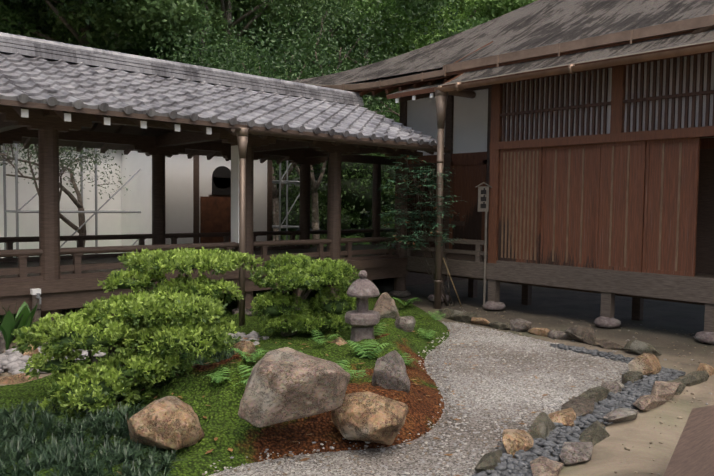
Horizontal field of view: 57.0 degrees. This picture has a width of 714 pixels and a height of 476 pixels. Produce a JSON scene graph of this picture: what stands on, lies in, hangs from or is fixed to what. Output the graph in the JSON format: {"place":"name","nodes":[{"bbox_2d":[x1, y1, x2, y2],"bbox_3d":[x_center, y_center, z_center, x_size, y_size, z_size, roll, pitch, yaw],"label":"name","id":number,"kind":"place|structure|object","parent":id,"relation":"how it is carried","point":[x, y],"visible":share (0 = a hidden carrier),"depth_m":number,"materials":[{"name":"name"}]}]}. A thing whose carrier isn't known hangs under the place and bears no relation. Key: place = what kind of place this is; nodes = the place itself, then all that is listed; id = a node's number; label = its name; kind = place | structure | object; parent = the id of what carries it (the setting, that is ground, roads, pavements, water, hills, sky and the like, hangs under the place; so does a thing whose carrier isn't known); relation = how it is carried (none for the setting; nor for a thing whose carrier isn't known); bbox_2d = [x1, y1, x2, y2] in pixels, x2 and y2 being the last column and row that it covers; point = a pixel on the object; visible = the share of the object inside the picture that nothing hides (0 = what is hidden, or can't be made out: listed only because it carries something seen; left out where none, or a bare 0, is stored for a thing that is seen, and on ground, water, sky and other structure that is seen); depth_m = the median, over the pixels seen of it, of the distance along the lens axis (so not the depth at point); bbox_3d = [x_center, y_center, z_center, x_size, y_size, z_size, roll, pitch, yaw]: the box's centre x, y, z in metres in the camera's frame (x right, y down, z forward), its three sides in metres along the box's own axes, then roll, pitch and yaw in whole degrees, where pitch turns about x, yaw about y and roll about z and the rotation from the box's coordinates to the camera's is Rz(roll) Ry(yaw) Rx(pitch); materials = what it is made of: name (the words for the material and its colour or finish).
{"place":"outdoors","nodes":[
{"label":"outdoors","id":0,"kind":"place"},
{"bbox_2d":[0,397,183,475],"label":"mondo grass","id":1,"kind":"structure","parent":0,"point":[48,455],"depth_m":4.14,"materials":[{"name":"green plant"}]},
{"bbox_2d":[0,32,363,106],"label":"roof ridge","id":2,"kind":"structure","parent":0,"point":[31,47],"depth_m":10.03,"materials":[{"name":"grey tile"}]},
{"bbox_2d":[0,249,373,277],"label":"railing","id":3,"kind":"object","parent":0,"point":[70,261],"depth_m":10.31,"materials":[{"name":"brown wood"}]},
{"bbox_2d":[14,0,402,191],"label":"hillside terrain","id":4,"kind":"structure","parent":0,"point":[316,174],"depth_m":40.16,"materials":[{"name":"green plant"}]},
{"bbox_2d":[0,285,448,475],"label":"moss ground","id":5,"kind":"structure","parent":0,"point":[225,424],"depth_m":5.02,"materials":[{"name":"green plant"}]},
{"bbox_2d":[0,373,42,383],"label":"flat rock","id":6,"kind":"object","parent":5,"relation":"on","point":[17,378],"visible":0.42,"depth_m":6.02,"materials":[{"name":"brown stone"}]},
{"bbox_2d":[127,396,204,449],"bbox_3d":[-1.262,1.229,4.329,0.462,0.364,0.432,-1,3,-25],"label":"round rock","id":7,"kind":"object","parent":5,"relation":"on","point":[170,422],"visible":0.94,"depth_m":4.17,"materials":[{"name":"brown stone"}]},
{"bbox_2d":[160,334,241,365],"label":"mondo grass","id":8,"kind":"structure","parent":5,"relation":"on","point":[218,355],"depth_m":6.51,"materials":[{"name":"green plant"}]},
{"bbox_2d":[230,340,255,354],"bbox_3d":[-1.205,1.188,6.880,0.317,0.259,0.179,2,3,24],"label":"rock","id":9,"kind":"object","parent":5,"relation":"on","point":[249,347],"visible":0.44,"depth_m":6.80,"materials":[{"name":"brown stone"}]},
{"bbox_2d":[228,330,268,345],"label":"river stones","id":10,"kind":"object","parent":5,"relation":"on","point":[253,334],"visible":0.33,"depth_m":7.91,"materials":[{"name":"grey stone"}]},
{"bbox_2d":[238,347,350,427],"bbox_3d":[-0.417,0.996,4.297,0.672,0.503,0.507,1,3,13],"label":"rock","id":11,"kind":"object","parent":5,"relation":"on","point":[284,384],"visible":1,"depth_m":4.15,"materials":[{"name":"grey stone"}]},
{"bbox_2d":[162,297,444,385],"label":"fern plants","id":12,"kind":"object","parent":5,"relation":"on","point":[218,379],"visible":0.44,"depth_m":6.42,"materials":[{"name":"green plant"}]},
{"bbox_2d":[205,332,449,473],"bbox_3d":[0.473,1.323,5.828,1.014,0.021,5.213,2,3,25],"label":"gravel spill","id":13,"kind":"object","parent":5,"relation":"on","point":[331,447],"visible":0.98,"depth_m":5.79,"materials":[{"name":"grey gravel"}]},
{"bbox_2d":[88,328,574,475],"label":"leaf litter","id":14,"kind":"object","parent":5,"relation":"on","point":[231,450],"visible":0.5,"depth_m":5.07,"materials":[{"name":"brown plant"}]},
{"bbox_2d":[330,337,346,345],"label":"flat rock","id":15,"kind":"object","parent":5,"relation":"on","point":[340,341],"visible":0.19,"depth_m":6.91,"materials":[{"name":"brown stone"}]},
{"bbox_2d":[345,270,379,341],"bbox_3d":[0.066,0.785,7.309,0.380,0.861,0.400,1,3,13],"label":"stone lantern","id":16,"kind":"object","parent":5,"relation":"on","point":[362,320],"visible":0.94,"depth_m":7.20,"materials":[{"name":"grey stone"}]},
{"bbox_2d":[331,391,407,444],"bbox_3d":[0.065,1.231,4.453,0.514,0.330,0.401,2,3,19],"label":"rock","id":17,"kind":"object","parent":5,"relation":"on","point":[367,416],"visible":0.96,"depth_m":4.35,"materials":[{"name":"brown stone"}]},
{"bbox_2d":[373,292,399,318],"bbox_3d":[0.363,0.991,9.006,0.353,0.491,0.394,-2,4,-43],"label":"rock","id":18,"kind":"object","parent":5,"relation":"on","point":[385,306],"visible":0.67,"depth_m":8.88,"materials":[{"name":"beige stone"}]},
{"bbox_2d":[372,350,410,392],"bbox_3d":[0.265,1.091,5.205,0.299,0.403,0.252,2,3,18],"label":"upright rock","id":19,"kind":"object","parent":5,"relation":"on","point":[389,372],"visible":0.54,"depth_m":5.13,"materials":[{"name":"grey stone"}]},
{"bbox_2d":[395,316,415,331],"bbox_3d":[0.609,1.128,8.368,0.273,0.266,0.278,1,3,7],"label":"rock by lantern","id":20,"kind":"object","parent":5,"relation":"on","point":[405,323],"visible":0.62,"depth_m":8.27,"materials":[{"name":"grey stone"}]},
{"bbox_2d":[0,0,536,215],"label":"hill forest","id":21,"kind":"object","parent":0,"point":[128,22],"depth_m":28.36,"materials":[{"name":"green plant"}]},
{"bbox_2d":[272,233,385,246],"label":"ground","id":22,"kind":"structure","parent":0,"point":[297,237],"depth_m":32.84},
{"bbox_2d":[272,163,295,246],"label":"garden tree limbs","id":23,"kind":"object","parent":22,"relation":"on","point":[275,202],"visible":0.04,"depth_m":18.93,"materials":[{"name":"brown plant"}]},
{"bbox_2d":[177,19,394,194],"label":"garden tree leaves","id":24,"kind":"object","parent":23,"relation":"attached to","point":[321,61],"visible":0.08,"depth_m":17.76,"materials":[{"name":"green plant"}]},
{"bbox_2d":[268,11,362,246],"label":"garden tree limbs","id":25,"kind":"object","parent":22,"relation":"on","point":[314,186],"visible":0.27,"depth_m":22.28,"materials":[{"name":"brown plant"}]},
{"bbox_2d":[198,0,422,165],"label":"tree leaves","id":26,"kind":"object","parent":25,"relation":"attached to","point":[309,45],"visible":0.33,"depth_m":21.50,"materials":[{"name":"green plant"}]},
{"bbox_2d":[272,154,395,242],"bbox_3d":[0.718,-2.345,27.139,22.794,6.142,4.661,-2,4,-43],"label":"tree foliage","id":27,"kind":"object","parent":22,"relation":"on","point":[349,198],"visible":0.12,"depth_m":24.41,"materials":[{"name":"green plant"}]},
{"bbox_2d":[272,98,399,243],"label":"tree leaves","id":28,"kind":"object","parent":22,"relation":"on","point":[322,193],"visible":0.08,"depth_m":24.50,"materials":[{"name":"green plant"}]},
{"bbox_2d":[373,96,399,116],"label":"garden tree limbs","id":29,"kind":"object","parent":22,"relation":"on","point":[391,110],"visible":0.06,"depth_m":21.59,"materials":[{"name":"brown plant"}]},
{"bbox_2d":[328,19,457,172],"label":"garden tree leaves","id":30,"kind":"object","parent":29,"relation":"attached to","point":[389,106],"visible":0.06,"depth_m":20.98,"materials":[{"name":"green plant"}]},
{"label":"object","id":31,"kind":"object","parent":22,"relation":"on","visible":0},
{"bbox_2d":[133,0,363,80],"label":"garden tree leaves","id":32,"kind":"object","parent":31,"relation":"attached to","point":[208,47],"visible":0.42,"depth_m":18.46,"materials":[{"name":"green plant"}]},
{"bbox_2d":[323,235,368,245],"bbox_3d":[0.405,0.365,18.980,5.674,0.858,2.365,-2,4,-43],"label":"shrub","id":33,"kind":"object","parent":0,"point":[352,237],"depth_m":19.11,"materials":[{"name":"green plant"}]},
{"bbox_2d":[0,211,713,475],"bbox_3d":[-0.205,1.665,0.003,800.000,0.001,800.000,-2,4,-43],"label":"ground","id":34,"kind":"structure","parent":0,"point":[549,308],"depth_m":8.59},
{"bbox_2d":[0,330,5,353],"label":"rock","id":35,"kind":"object","parent":34,"relation":"on","point":[2,344],"visible":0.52,"depth_m":6.91,"materials":[{"name":"grey stone"}]},
{"bbox_2d":[0,301,37,349],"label":"aspidistra plant","id":36,"kind":"object","parent":34,"relation":"on","point":[20,318],"visible":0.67,"depth_m":7.10,"materials":[{"name":"green plant"}]},
{"bbox_2d":[23,345,38,355],"bbox_3d":[-3.391,1.229,6.795,0.160,0.279,0.160,1,3,14],"label":"rock","id":37,"kind":"object","parent":34,"relation":"on","point":[29,353],"visible":0.21,"depth_m":6.74,"materials":[{"name":"brown stone"}]},
{"bbox_2d":[30,288,40,346],"bbox_3d":[-3.644,0.914,7.485,0.108,0.661,0.194,-2,4,-43],"label":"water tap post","id":38,"kind":"object","parent":34,"relation":"on","point":[35,293],"visible":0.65,"depth_m":7.48,"materials":[{"name":"grey wood"}]},
{"bbox_2d":[0,346,105,374],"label":"rocks","id":39,"kind":"object","parent":34,"relation":"on","point":[14,362],"visible":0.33,"depth_m":6.53,"materials":[{"name":"grey stone"}]},
{"bbox_2d":[0,143,130,254],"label":"wall tree","id":40,"kind":"object","parent":34,"relation":"on","point":[94,161],"depth_m":12.80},
{"bbox_2d":[0,143,271,257],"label":"building walls","id":41,"kind":"structure","parent":34,"relation":"on","point":[197,193],"depth_m":14.12,"materials":[{"name":"paint"}]},
{"bbox_2d":[11,246,263,416],"bbox_3d":[-1.611,0.746,5.461,2.097,1.301,1.542,-6,7,-67],"label":"shrub","id":42,"kind":"object","parent":34,"relation":"on","point":[207,319],"depth_m":5.00,"materials":[{"name":"green plant"}]},
{"bbox_2d":[3,143,299,257],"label":"scaffold frames","id":43,"kind":"structure","parent":34,"relation":"on","point":[96,211],"depth_m":13.47,"materials":[{"name":"silver metal"}]},
{"bbox_2d":[0,99,447,327],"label":"wooden corridor","id":44,"kind":"object","parent":34,"relation":"on","point":[48,129],"visible":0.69,"depth_m":9.97,"materials":[{"name":"brown wood"}]},
{"bbox_2d":[21,109,238,242],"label":"white corridor ends","id":45,"kind":"object","parent":44,"relation":"attached to","point":[234,191],"visible":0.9,"depth_m":9.51,"materials":[{"name":"white paint"}]},
{"bbox_2d":[0,52,444,145],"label":"corridor roof tiles","id":46,"kind":"object","parent":44,"relation":"on","point":[41,79],"visible":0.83,"depth_m":8.90,"materials":[{"name":"grey tile"}]},
{"bbox_2d":[231,127,452,325],"bbox_3d":[-0.022,-0.169,9.908,4.330,2.666,0.235,-2,4,-43],"label":"gutter and downspout","id":47,"kind":"object","parent":44,"relation":"attached to","point":[242,136],"visible":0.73,"depth_m":8.51,"materials":[{"name":"brown metal"}]},
{"bbox_2d":[248,252,370,336],"bbox_3d":[-0.601,0.706,7.886,1.310,1.052,1.223,-2,4,-43],"label":"azalea shrub","id":48,"kind":"object","parent":34,"relation":"on","point":[307,266],"depth_m":7.69,"materials":[{"name":"green plant"}]},
{"bbox_2d":[46,290,713,343],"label":"foundation stones","id":49,"kind":"object","parent":34,"relation":"on","point":[701,336],"visible":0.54,"depth_m":9.38,"materials":[{"name":"grey stone"}]},
{"bbox_2d":[202,321,628,475],"bbox_3d":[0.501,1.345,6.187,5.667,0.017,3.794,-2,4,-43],"label":"gravel path","id":50,"kind":"structure","parent":34,"relation":"on","point":[382,448],"depth_m":5.62,"materials":[{"name":"grey gravel"}]},
{"bbox_2d":[550,343,633,363],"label":"channel pebbles","id":51,"kind":"object","parent":50,"relation":"on","point":[610,355],"visible":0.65,"depth_m":7.40,"materials":[{"name":"grey stone"}]},
{"bbox_2d":[394,158,461,306],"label":"nandina canes","id":52,"kind":"object","parent":34,"relation":"on","point":[444,294],"visible":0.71,"depth_m":10.77,"materials":[{"name":"brown plant"}]},
{"bbox_2d":[373,154,465,250],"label":"nandina plant leaves","id":53,"kind":"object","parent":52,"relation":"on","point":[393,212],"visible":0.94,"depth_m":10.54,"materials":[{"name":"green plant"}]},
{"bbox_2d":[475,182,491,309],"bbox_3d":[2.002,0.136,10.499,0.267,2.046,0.060,1,3,1],"label":"garden sign","id":54,"kind":"object","parent":34,"relation":"on","point":[483,198],"visible":1,"depth_m":10.46,"materials":[{"name":"grey wood"}]},
{"bbox_2d":[374,51,713,331],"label":"timber frame","id":55,"kind":"object","parent":34,"relation":"on","point":[640,287],"visible":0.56,"depth_m":9.47,"materials":[{"name":"brown wood"}]},
{"bbox_2d":[298,30,693,98],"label":"hall eaves","id":56,"kind":"object","parent":55,"relation":"attached to","point":[383,92],"visible":0.19,"depth_m":11.43,"materials":[{"name":"brown wood"}]},
{"bbox_2d":[440,29,713,86],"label":"lower roof eave","id":57,"kind":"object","parent":55,"relation":"attached to","point":[681,41],"depth_m":8.88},
{"bbox_2d":[498,137,699,276],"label":"wooden sliding doors","id":58,"kind":"structure","parent":55,"relation":"in","point":[631,206],"depth_m":9.13,"materials":[{"name":"brown wood"}]},
{"bbox_2d":[500,52,713,140],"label":"lattice window","id":59,"kind":"structure","parent":55,"relation":"in","point":[669,93],"depth_m":9.07,"materials":[{"name":"wood"}]},
{"bbox_2d":[438,308,713,475],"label":"border rocks","id":60,"kind":"object","parent":34,"relation":"on","point":[646,361],"visible":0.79,"depth_m":5.44,"materials":[{"name":"grey stone"}]},
{"bbox_2d":[471,366,685,475],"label":"channel pebbles","id":61,"kind":"object","parent":34,"relation":"on","point":[627,396],"visible":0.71,"depth_m":4.84,"materials":[{"name":"grey gravel"}]},
{"bbox_2d":[459,307,712,474],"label":"loose stones","id":62,"kind":"object","parent":34,"relation":"on","point":[660,422],"visible":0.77,"depth_m":6.86,"materials":[{"name":"grey stone"}]},
{"bbox_2d":[664,405,713,475],"bbox_3d":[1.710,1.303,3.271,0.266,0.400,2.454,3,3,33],"label":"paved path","id":63,"kind":"structure","parent":34,"relation":"on","point":[693,454],"depth_m":3.42,"materials":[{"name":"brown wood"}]},
{"bbox_2d":[282,0,525,197],"label":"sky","id":64,"kind":"structure","parent":0,"point":[297,185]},
{"bbox_2d":[400,78,713,285],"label":"hall walls","id":65,"kind":"structure","parent":0,"point":[467,130],"depth_m":12.22,"materials":[{"name":"white paint"}]},
{"bbox_2d":[292,0,713,84],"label":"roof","id":66,"kind":"structure","parent":65,"relation":"on","point":[538,23],"depth_m":11.69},
{"bbox_2d":[310,154,487,261],"bbox_3d":[2.321,-0.459,14.072,5.130,2.720,4.955,-2,4,-43],"label":"wooden railing","id":67,"kind":"object","parent":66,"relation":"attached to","point":[377,162],"visible":0.31,"depth_m":14.98,"materials":[{"name":"brown wood"}]},
{"bbox_2d":[386,82,443,102],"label":"open veranda pent roof","id":68,"kind":"structure","parent":66,"relation":"attached to","point":[420,92],"depth_m":11.41,"materials":[{"name":"brown wood"}]},
{"bbox_2d":[325,14,713,90],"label":"roof eave","id":69,"kind":"object","parent":66,"relation":"attached to","point":[654,31],"visible":0.96,"depth_m":9.56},
{"bbox_2d":[434,44,713,308],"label":"gutter and downspout","id":70,"kind":"object","parent":66,"relation":"attached to","point":[441,94],"visible":0.98,"depth_m":10.33,"materials":[{"name":"orange metal"}]},
{"bbox_2d":[691,26,713,33],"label":"hall upper pipe","id":71,"kind":"object","parent":66,"relation":"on","point":[702,29],"visible":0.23,"depth_m":8.06,"materials":[{"name":"orange metal"}]}
]}

